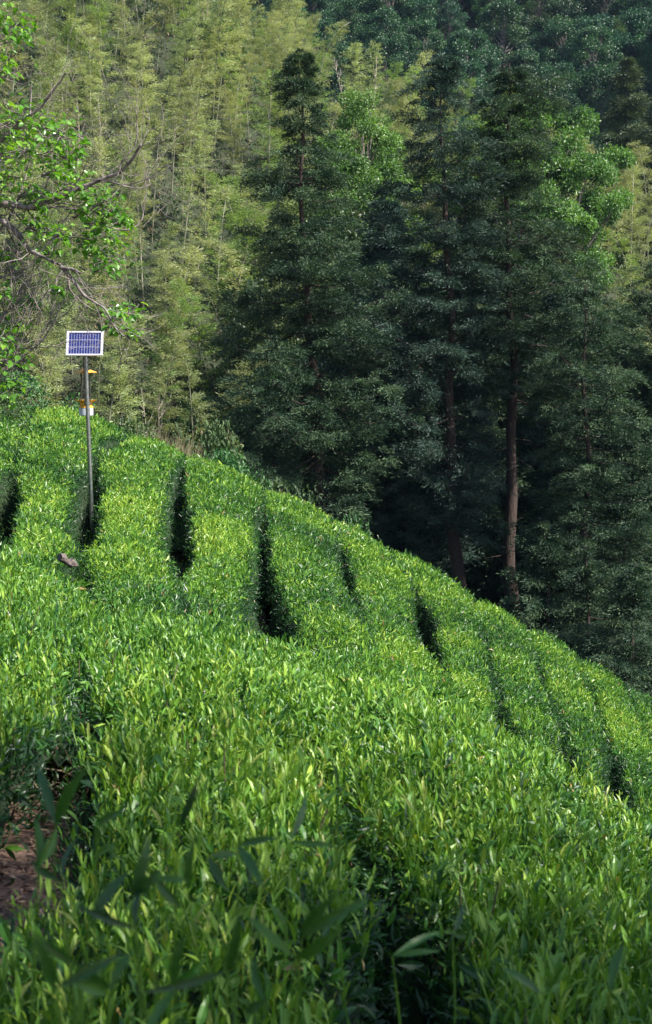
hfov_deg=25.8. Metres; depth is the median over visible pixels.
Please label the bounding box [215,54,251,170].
bamboo
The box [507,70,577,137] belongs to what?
broadleaf tree
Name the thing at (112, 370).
bamboo
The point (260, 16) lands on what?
bamboo
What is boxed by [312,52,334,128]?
bamboo
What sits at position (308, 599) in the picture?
tea hedge
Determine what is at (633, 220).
bamboo
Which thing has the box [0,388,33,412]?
shrub
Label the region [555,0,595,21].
broadleaf tree
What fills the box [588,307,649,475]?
cedar tree
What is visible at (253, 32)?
broadleaf tree
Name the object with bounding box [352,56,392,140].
bare tree
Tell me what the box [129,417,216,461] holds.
dry grass
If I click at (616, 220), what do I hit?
bamboo
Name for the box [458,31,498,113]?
broadleaf tree
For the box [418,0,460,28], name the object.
broadleaf tree
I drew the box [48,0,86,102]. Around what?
bamboo
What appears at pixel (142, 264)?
bamboo
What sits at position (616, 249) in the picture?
bamboo
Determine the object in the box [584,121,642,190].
broadleaf tree
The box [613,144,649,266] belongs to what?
bamboo
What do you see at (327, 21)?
broadleaf tree
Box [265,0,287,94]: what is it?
bamboo
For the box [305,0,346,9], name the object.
broadleaf tree
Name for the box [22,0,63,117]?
bamboo
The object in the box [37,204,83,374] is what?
bamboo
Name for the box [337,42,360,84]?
broadleaf tree
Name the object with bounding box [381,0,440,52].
broadleaf tree
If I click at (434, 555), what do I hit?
cedar tree
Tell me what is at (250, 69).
bamboo
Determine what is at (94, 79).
bamboo
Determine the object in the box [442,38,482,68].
broadleaf tree
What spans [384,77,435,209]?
bamboo
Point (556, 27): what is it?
broadleaf tree
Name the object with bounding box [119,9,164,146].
bamboo
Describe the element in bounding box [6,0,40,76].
bamboo
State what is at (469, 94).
bamboo
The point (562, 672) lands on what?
tea hedge
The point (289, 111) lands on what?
bamboo
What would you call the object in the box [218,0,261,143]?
bamboo
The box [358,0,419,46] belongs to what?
broadleaf tree
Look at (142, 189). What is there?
bamboo
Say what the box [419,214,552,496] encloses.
cedar tree
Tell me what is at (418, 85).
broadleaf tree
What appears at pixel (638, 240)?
bamboo
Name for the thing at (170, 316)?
bamboo
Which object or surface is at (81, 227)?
bamboo
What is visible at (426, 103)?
broadleaf tree
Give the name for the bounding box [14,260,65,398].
bamboo
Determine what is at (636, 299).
cedar tree
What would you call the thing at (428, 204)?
bamboo
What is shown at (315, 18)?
bamboo
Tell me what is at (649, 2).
broadleaf tree
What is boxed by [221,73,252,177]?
bamboo
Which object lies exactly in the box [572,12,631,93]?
broadleaf tree
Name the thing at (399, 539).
cedar tree
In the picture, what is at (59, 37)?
bamboo
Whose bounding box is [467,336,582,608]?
cedar tree
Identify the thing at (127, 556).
tea hedge
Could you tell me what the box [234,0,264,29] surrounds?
broadleaf tree
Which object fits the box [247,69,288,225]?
bamboo
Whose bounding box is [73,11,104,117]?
bamboo
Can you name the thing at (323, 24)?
broadleaf tree
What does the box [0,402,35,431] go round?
shrub
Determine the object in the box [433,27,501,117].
broadleaf tree
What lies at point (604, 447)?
cedar tree
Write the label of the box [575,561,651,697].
cedar tree
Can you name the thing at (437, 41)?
broadleaf tree
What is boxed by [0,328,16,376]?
bamboo
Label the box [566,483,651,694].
cedar tree
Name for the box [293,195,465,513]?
cedar tree
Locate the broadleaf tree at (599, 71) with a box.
[556,61,619,145]
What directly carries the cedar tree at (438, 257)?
on the ground at (24, 856)
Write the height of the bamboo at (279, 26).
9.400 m
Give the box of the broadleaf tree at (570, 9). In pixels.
[529,0,589,57]
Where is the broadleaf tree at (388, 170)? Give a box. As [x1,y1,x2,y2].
[275,147,424,289]
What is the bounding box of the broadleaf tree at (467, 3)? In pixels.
[441,0,476,11]
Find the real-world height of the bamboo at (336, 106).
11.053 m
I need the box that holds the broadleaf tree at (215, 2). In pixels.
[187,0,256,57]
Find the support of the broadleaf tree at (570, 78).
on the ground at (24, 856)
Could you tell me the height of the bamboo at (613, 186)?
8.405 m
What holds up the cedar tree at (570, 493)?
on the ground at (24, 856)
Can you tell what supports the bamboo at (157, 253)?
on the ground at (24, 856)
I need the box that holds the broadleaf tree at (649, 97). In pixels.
[640,91,651,130]
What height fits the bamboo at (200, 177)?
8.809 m
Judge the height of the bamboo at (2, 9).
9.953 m
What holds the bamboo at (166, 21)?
on the ground at (24, 856)
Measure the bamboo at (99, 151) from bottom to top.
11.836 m
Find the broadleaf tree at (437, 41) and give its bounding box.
[393,19,446,86]
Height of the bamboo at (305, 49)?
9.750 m
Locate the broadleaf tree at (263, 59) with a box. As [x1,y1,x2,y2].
[248,43,283,81]
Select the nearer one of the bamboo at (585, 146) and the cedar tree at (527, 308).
the cedar tree at (527, 308)
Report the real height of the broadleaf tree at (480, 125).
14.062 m
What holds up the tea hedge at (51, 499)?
on the ground at (24, 856)
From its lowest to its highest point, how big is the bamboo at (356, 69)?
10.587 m
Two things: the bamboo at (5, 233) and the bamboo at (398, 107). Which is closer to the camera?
the bamboo at (5, 233)
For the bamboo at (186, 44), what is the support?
on the ground at (24, 856)
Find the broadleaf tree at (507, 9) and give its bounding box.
[471,0,538,71]
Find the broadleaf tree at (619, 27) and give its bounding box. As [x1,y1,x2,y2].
[597,14,633,63]
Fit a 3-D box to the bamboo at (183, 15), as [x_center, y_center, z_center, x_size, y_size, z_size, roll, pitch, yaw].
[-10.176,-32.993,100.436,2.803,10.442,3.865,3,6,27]
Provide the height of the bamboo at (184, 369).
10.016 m
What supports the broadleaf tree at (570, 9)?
on the ground at (24, 856)
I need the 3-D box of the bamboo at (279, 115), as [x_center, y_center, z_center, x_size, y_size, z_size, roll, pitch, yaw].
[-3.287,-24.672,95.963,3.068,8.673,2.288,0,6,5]
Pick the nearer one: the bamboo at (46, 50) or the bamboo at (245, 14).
the bamboo at (46, 50)
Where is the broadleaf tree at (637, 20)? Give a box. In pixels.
[617,6,651,72]
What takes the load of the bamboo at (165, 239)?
on the ground at (24, 856)
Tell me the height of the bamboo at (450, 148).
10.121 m
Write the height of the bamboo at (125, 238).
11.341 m
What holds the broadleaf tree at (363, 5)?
on the ground at (24, 856)
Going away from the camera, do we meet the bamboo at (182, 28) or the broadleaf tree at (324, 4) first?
the bamboo at (182, 28)
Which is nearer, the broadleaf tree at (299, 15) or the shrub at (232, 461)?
the shrub at (232, 461)
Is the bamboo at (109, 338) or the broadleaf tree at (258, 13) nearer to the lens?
the bamboo at (109, 338)
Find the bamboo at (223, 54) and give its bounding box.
[191,15,247,104]
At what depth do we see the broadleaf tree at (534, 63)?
195.50 m
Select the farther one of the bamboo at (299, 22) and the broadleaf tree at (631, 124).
the broadleaf tree at (631, 124)
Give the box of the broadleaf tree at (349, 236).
[219,196,430,414]
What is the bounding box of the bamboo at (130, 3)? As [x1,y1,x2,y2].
[121,0,139,20]
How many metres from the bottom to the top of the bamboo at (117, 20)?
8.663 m
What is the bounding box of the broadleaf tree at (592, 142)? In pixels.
[551,127,605,198]
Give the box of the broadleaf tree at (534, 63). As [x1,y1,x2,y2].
[498,48,553,74]
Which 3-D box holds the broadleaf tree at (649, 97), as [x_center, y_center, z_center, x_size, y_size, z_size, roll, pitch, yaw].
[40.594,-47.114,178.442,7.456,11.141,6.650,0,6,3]
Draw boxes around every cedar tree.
[193,48,438,523]
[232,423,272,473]
[239,401,313,486]
[272,252,382,509]
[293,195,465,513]
[305,366,449,564]
[305,439,382,539]
[316,52,526,592]
[327,245,497,584]
[328,336,484,579]
[388,508,451,577]
[411,306,554,606]
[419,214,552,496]
[425,240,505,600]
[443,63,651,611]
[458,491,520,605]
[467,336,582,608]
[481,258,550,433]
[488,377,579,601]
[492,279,651,661]
[495,283,637,598]
[496,390,651,648]
[497,519,612,651]
[499,262,621,432]
[522,462,651,691]
[535,545,651,695]
[562,315,651,471]
[564,260,651,641]
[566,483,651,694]
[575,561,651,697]
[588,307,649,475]
[608,361,651,638]
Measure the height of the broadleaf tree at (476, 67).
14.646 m
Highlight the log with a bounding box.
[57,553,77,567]
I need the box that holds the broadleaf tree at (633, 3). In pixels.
[606,0,651,36]
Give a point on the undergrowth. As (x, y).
(216, 152)
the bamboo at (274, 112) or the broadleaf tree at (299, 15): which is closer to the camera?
the bamboo at (274, 112)
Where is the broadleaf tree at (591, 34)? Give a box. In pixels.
[560,24,624,91]
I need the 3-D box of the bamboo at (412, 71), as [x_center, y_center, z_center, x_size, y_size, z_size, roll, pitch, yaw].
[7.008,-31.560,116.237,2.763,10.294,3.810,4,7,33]
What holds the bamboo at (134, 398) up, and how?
on the ground at (24, 856)
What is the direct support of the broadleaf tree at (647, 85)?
on the ground at (24, 856)
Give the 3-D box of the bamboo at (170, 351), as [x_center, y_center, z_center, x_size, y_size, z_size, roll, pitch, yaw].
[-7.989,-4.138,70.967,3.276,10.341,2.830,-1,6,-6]
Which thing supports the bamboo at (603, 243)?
on the ground at (24, 856)
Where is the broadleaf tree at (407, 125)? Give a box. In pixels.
[372,97,436,172]
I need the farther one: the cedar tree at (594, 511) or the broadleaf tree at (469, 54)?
the broadleaf tree at (469, 54)
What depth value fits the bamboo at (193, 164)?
86.94 m
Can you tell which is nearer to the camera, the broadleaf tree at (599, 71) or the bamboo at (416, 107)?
the bamboo at (416, 107)
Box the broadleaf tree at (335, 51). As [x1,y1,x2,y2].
[311,31,349,73]
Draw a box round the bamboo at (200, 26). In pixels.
[185,18,214,65]
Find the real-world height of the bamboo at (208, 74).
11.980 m
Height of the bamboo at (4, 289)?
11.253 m
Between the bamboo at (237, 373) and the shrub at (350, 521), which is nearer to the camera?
the shrub at (350, 521)
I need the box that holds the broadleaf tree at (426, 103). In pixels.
[410,95,454,156]
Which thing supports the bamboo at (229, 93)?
on the ground at (24, 856)
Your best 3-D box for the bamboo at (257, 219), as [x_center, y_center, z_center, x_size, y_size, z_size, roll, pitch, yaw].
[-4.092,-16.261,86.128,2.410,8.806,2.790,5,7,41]
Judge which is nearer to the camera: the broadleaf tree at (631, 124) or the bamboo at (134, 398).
the bamboo at (134, 398)
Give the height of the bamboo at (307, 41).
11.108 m
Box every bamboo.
[0,0,9,68]
[0,0,22,88]
[0,0,43,185]
[0,6,8,32]
[0,85,19,197]
[0,102,5,168]
[0,136,46,281]
[0,168,33,243]
[0,245,12,323]
[0,279,65,408]
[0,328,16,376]
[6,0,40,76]
[7,114,53,321]
[7,307,74,406]
[11,54,76,244]
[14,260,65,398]
[18,200,74,399]
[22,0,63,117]
[25,297,102,408]
[26,389,53,410]
[27,41,79,223]
[29,23,80,163]
[29,56,60,192]
[31,0,64,78]
[32,0,61,60]
[35,35,60,111]
[35,181,86,341]
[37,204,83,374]
[39,76,87,285]
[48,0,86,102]
[55,136,116,328]
[61,20,102,176]
[63,12,129,184]
[63,162,115,370]
[66,164,94,308]
[69,56,108,194]
[71,219,137,418]
[71,261,146,421]
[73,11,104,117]
[80,0,114,91]
[80,0,122,124]
[91,310,153,421]
[95,185,149,348]
[97,349,145,426]
[100,144,142,281]
[109,124,162,289]
[110,0,129,67]
[110,2,144,132]
[113,128,165,313]
[114,86,156,213]
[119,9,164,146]
[119,41,163,213]
[121,0,139,20]
[132,295,197,437]
[134,0,141,37]
[134,327,196,446]
[138,73,181,242]
[142,247,189,412]
[146,220,185,372]
[147,243,208,443]
[149,0,180,87]
[155,0,181,62]
[157,13,212,196]
[163,0,213,162]
[165,0,202,119]
[165,355,214,457]
[167,61,205,216]
[168,279,219,426]
[172,0,189,20]
[173,22,228,187]
[174,119,221,264]
[175,75,214,240]
[178,0,211,101]
[178,122,188,152]
[178,184,234,364]
[183,272,245,386]
[185,18,214,65]
[189,130,217,261]
[191,15,247,104]
[197,0,237,169]
[198,175,244,360]
[199,171,260,289]
[199,236,277,345]
[201,0,214,17]
[203,0,257,147]
[203,344,276,451]
[207,190,278,393]
[213,88,247,211]
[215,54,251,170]
[215,279,297,425]
[217,0,244,89]
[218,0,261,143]
[221,0,252,71]
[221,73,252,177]
[228,52,259,157]
[230,0,256,77]
[231,163,262,281]
[232,188,279,279]
[240,168,271,296]
[243,188,285,299]
[244,4,267,79]
[247,38,274,117]
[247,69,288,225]
[248,186,314,296]
[252,55,267,89]
[253,19,273,89]
[253,28,278,92]
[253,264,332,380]
[256,81,289,167]
[256,91,290,205]
[258,0,299,113]
[259,9,283,95]
[259,302,301,411]
[262,11,294,114]
[262,132,299,207]
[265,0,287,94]
[265,25,319,158]
[273,0,302,57]
[275,20,306,107]
[276,75,302,146]
[278,18,298,113]
[280,13,321,60]
[280,106,316,205]
[282,0,310,104]
[282,0,320,67]
[292,12,321,106]
[296,26,320,101]
[301,25,328,105]
[304,19,349,154]
[310,100,345,193]
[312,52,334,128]
[323,121,382,207]
[332,40,367,141]
[349,46,374,106]
[358,85,396,131]
[359,40,385,138]
[369,78,410,172]
[371,61,405,158]
[371,107,401,189]
[380,76,409,153]
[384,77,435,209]
[385,76,419,132]
[386,85,423,166]
[389,155,409,210]
[396,65,425,165]
[397,68,426,140]
[401,49,434,172]
[403,129,442,231]
[412,115,449,254]
[433,97,460,161]
[442,77,478,167]
[445,120,461,219]
[478,195,504,304]
[540,242,582,314]
[544,123,567,190]
[568,134,604,251]
[587,183,612,251]
[597,175,618,253]
[598,164,624,246]
[598,170,635,298]
[598,261,639,331]
[601,228,651,317]
[605,225,630,265]
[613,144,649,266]
[614,164,651,303]
[617,168,643,264]
[624,216,651,338]
[626,140,651,279]
[636,191,651,286]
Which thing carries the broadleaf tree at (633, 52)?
on the ground at (24, 856)
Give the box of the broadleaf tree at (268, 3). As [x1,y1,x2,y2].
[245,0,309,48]
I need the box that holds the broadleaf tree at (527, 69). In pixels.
[487,64,542,111]
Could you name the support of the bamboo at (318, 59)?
on the ground at (24, 856)
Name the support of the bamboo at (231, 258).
on the ground at (24, 856)
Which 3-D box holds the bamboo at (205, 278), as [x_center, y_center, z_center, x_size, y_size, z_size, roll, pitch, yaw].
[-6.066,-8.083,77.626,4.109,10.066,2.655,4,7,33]
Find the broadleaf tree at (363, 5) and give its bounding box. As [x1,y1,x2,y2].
[320,0,378,56]
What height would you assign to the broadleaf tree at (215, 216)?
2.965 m
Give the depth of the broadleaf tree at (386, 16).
199.68 m
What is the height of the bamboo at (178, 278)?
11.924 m
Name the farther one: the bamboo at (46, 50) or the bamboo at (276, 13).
the bamboo at (276, 13)
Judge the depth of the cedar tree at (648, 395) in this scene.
55.27 m
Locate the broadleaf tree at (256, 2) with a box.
[248,0,266,23]
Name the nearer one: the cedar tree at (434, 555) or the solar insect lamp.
the solar insect lamp
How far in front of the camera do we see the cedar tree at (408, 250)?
59.14 m
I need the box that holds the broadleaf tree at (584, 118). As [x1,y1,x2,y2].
[493,98,637,266]
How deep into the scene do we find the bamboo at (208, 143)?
87.78 m
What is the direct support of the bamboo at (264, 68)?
on the ground at (24, 856)
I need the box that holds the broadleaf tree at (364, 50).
[345,44,393,100]
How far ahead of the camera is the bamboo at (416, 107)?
117.65 m
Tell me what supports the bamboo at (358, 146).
on the ground at (24, 856)
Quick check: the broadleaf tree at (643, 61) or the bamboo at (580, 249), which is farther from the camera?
the broadleaf tree at (643, 61)
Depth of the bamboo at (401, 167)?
93.81 m
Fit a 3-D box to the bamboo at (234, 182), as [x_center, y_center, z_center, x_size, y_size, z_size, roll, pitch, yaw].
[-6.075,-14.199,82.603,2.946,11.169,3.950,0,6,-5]
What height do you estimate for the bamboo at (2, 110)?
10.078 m
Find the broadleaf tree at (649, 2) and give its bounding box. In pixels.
[629,0,651,29]
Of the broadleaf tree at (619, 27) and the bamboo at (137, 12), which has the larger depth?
the broadleaf tree at (619, 27)
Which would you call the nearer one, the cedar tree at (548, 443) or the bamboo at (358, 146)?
the cedar tree at (548, 443)
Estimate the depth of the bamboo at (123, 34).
97.54 m
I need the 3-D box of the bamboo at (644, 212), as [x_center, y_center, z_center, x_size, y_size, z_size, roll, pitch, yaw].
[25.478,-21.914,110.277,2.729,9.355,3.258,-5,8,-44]
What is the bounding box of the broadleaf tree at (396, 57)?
[353,34,420,94]
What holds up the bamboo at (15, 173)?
on the ground at (24, 856)
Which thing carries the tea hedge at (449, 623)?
on the ground at (24, 856)
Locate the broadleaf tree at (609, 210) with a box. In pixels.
[510,149,633,314]
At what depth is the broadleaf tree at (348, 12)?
214.45 m
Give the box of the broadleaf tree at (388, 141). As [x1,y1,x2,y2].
[304,86,422,218]
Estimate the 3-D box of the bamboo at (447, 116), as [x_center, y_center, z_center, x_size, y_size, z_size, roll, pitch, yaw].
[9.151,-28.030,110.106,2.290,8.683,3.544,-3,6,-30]
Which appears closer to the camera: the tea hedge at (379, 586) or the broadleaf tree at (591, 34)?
the tea hedge at (379, 586)
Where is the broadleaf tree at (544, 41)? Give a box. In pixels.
[511,31,562,75]
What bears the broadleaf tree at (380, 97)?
on the ground at (24, 856)
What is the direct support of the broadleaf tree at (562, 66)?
on the ground at (24, 856)
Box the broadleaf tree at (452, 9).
[431,0,469,44]
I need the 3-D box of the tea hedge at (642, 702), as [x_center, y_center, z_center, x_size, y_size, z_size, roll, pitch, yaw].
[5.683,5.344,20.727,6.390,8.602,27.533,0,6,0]
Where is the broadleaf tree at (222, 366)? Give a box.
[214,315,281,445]
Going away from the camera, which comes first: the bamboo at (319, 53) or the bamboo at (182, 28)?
the bamboo at (182, 28)
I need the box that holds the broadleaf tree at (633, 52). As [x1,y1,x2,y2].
[623,24,651,83]
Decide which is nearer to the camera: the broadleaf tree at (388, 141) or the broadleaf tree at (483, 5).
the broadleaf tree at (388, 141)
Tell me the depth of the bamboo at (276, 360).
72.36 m
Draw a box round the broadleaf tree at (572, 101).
[534,92,594,148]
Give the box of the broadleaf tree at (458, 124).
[414,116,471,161]
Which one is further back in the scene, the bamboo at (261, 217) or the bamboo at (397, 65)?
the bamboo at (397, 65)
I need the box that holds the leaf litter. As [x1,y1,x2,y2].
[0,800,89,962]
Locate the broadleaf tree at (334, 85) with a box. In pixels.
[295,68,357,139]
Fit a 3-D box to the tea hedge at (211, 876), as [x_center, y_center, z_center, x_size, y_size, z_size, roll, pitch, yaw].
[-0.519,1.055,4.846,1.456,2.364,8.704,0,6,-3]
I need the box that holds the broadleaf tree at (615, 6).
[594,0,631,17]
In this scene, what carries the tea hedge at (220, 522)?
on the ground at (24, 856)
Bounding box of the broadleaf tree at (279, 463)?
[215,354,323,470]
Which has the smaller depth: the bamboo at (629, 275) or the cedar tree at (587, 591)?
the cedar tree at (587, 591)
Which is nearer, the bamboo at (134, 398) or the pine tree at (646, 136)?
the bamboo at (134, 398)
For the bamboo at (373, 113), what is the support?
on the ground at (24, 856)
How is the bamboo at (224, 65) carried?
on the ground at (24, 856)
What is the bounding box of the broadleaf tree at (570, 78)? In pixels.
[544,68,592,109]
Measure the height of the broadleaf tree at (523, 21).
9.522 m
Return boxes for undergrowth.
[0,0,651,461]
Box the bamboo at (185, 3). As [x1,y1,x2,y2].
[172,0,189,20]
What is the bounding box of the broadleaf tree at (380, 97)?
[353,82,397,141]
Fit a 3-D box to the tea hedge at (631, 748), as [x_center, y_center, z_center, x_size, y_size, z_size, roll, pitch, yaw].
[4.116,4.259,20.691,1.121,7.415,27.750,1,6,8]
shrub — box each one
[0,370,94,414]
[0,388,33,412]
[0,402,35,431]
[110,415,157,438]
[160,391,225,457]
[163,411,250,479]
[203,445,277,494]
[255,475,331,518]
[332,511,414,557]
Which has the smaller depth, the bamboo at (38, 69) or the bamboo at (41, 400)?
the bamboo at (41, 400)
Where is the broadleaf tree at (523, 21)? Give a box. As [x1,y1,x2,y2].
[489,10,540,53]
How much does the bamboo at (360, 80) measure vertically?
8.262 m
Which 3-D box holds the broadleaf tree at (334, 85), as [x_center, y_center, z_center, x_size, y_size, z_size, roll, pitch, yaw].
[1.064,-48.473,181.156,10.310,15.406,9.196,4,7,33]
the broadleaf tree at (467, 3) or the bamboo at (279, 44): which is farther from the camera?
the broadleaf tree at (467, 3)
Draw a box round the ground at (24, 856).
[0,0,651,985]
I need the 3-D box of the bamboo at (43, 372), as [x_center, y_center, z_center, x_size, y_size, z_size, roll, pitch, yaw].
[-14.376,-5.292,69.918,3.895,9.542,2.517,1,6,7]
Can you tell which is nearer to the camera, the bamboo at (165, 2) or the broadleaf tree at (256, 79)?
the bamboo at (165, 2)
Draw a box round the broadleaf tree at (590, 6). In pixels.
[580,0,626,24]
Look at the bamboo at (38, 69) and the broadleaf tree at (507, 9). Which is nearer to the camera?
the bamboo at (38, 69)
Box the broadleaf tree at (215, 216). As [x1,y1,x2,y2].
[206,201,222,243]
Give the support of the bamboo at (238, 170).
on the ground at (24, 856)
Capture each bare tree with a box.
[34,38,80,167]
[60,43,89,167]
[86,98,111,207]
[138,387,166,439]
[156,396,168,436]
[174,57,200,181]
[330,55,353,153]
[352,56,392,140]
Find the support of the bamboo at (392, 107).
on the ground at (24, 856)
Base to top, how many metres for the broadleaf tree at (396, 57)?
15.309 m
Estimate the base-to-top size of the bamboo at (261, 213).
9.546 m
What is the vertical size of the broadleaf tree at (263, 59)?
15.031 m
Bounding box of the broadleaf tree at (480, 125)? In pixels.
[403,114,552,258]
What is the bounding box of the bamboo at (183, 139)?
[178,122,188,152]
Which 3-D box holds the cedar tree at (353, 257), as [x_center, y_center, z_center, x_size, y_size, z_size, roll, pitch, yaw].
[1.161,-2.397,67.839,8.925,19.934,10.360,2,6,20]
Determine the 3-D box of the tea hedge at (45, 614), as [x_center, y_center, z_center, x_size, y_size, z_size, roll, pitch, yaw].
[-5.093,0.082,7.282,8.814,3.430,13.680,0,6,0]
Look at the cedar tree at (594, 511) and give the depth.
53.77 m
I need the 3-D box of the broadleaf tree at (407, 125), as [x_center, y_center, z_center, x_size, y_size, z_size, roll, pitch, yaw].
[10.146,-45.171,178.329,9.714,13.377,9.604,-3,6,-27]
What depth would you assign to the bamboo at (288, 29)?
104.26 m
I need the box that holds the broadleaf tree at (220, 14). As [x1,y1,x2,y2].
[197,8,248,67]
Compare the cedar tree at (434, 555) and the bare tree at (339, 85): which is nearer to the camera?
the cedar tree at (434, 555)
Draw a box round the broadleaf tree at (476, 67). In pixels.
[433,57,495,126]
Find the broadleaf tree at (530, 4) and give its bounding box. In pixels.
[512,0,558,28]
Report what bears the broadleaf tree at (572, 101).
on the ground at (24, 856)
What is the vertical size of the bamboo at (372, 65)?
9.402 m
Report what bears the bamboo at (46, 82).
on the ground at (24, 856)
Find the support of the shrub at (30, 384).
on the ground at (24, 856)
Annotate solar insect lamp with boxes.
[66,331,103,537]
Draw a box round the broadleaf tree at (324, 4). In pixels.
[298,0,338,30]
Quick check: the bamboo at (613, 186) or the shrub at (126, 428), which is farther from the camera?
the bamboo at (613, 186)
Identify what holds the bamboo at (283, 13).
on the ground at (24, 856)
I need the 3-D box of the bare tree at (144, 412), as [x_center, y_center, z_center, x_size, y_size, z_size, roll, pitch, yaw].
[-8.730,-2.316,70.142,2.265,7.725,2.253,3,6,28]
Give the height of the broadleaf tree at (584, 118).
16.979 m
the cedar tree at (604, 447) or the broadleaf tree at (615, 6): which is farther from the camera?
the broadleaf tree at (615, 6)
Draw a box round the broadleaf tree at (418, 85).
[384,68,439,114]
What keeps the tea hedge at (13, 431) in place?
on the ground at (24, 856)
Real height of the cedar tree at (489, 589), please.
16.882 m
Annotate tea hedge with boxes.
[0,404,32,548]
[0,405,132,598]
[0,536,120,885]
[0,598,440,1023]
[77,432,191,621]
[174,453,310,669]
[259,489,463,718]
[313,660,651,1023]
[331,518,536,756]
[390,547,636,817]
[474,597,645,825]
[528,628,617,801]
[578,659,651,828]
[628,686,651,742]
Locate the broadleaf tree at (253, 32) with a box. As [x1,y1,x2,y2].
[248,29,282,65]
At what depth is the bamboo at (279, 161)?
91.86 m
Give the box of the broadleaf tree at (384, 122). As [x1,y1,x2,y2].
[343,115,417,210]
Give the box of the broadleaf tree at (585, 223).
[441,106,604,340]
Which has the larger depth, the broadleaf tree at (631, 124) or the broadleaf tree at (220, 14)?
the broadleaf tree at (631, 124)
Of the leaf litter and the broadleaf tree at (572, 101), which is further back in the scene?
the broadleaf tree at (572, 101)
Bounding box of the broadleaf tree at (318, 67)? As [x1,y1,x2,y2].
[275,50,334,101]
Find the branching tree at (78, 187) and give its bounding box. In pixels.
[0,2,246,410]
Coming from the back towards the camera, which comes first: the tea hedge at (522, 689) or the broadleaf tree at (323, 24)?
the broadleaf tree at (323, 24)
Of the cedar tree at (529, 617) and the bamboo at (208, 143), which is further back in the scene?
the bamboo at (208, 143)
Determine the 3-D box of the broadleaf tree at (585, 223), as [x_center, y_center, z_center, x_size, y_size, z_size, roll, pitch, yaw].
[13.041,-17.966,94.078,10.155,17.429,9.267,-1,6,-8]
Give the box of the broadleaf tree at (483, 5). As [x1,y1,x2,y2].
[470,0,506,29]
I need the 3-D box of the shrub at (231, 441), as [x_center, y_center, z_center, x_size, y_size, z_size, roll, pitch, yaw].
[-3.178,0.115,38.097,3.231,5.620,3.298,-3,6,-31]
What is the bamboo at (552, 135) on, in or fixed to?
on the ground at (24, 856)
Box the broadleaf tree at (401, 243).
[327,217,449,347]
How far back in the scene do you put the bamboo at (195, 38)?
102.37 m
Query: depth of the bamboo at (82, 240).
80.38 m
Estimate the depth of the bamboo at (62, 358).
67.74 m
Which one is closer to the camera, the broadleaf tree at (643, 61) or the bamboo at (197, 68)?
the bamboo at (197, 68)
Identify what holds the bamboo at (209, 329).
on the ground at (24, 856)
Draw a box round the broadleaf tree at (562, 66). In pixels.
[538,60,596,106]
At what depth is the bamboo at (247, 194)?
83.90 m
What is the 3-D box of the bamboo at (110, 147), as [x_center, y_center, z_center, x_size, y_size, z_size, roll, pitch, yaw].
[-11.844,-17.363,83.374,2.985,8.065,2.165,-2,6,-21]
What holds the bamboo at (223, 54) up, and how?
on the ground at (24, 856)
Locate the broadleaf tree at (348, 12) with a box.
[336,5,372,36]
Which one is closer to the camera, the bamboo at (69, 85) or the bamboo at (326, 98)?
the bamboo at (69, 85)
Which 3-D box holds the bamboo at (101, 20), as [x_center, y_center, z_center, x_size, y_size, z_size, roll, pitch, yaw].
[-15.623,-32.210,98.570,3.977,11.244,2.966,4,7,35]
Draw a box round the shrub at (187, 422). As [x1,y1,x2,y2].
[160,391,225,457]
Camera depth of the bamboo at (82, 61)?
89.92 m
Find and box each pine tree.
[588,56,651,267]
[609,102,651,282]
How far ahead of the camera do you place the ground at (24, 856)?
88.85 m
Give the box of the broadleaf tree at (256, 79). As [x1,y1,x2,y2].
[244,69,268,94]
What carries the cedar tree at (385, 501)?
on the ground at (24, 856)
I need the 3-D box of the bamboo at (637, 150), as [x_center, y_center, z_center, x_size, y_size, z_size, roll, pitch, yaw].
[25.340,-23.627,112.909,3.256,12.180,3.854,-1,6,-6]
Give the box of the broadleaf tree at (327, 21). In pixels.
[304,10,350,58]
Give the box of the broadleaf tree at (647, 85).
[630,70,651,116]
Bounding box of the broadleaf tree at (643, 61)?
[620,40,651,103]
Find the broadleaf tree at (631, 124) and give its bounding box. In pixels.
[601,117,648,145]
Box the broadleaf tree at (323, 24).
[290,15,351,71]
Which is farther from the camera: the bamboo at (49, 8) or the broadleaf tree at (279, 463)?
the bamboo at (49, 8)
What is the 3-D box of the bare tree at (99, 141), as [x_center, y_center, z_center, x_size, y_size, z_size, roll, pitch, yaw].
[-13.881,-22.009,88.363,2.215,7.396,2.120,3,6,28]
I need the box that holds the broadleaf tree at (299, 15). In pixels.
[256,0,312,29]
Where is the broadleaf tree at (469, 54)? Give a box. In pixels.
[451,43,488,80]
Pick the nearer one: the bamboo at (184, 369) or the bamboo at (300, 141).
the bamboo at (184, 369)
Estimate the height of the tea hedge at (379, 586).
4.476 m
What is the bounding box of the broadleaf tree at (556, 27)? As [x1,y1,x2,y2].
[527,13,585,75]
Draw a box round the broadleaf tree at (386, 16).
[351,4,409,68]
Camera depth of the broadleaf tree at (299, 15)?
218.13 m
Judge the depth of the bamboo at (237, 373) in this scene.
71.33 m
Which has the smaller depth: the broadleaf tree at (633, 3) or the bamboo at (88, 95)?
the bamboo at (88, 95)
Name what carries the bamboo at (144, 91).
on the ground at (24, 856)
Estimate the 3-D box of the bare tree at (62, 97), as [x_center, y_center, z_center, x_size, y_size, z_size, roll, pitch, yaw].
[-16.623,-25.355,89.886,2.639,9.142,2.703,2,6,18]

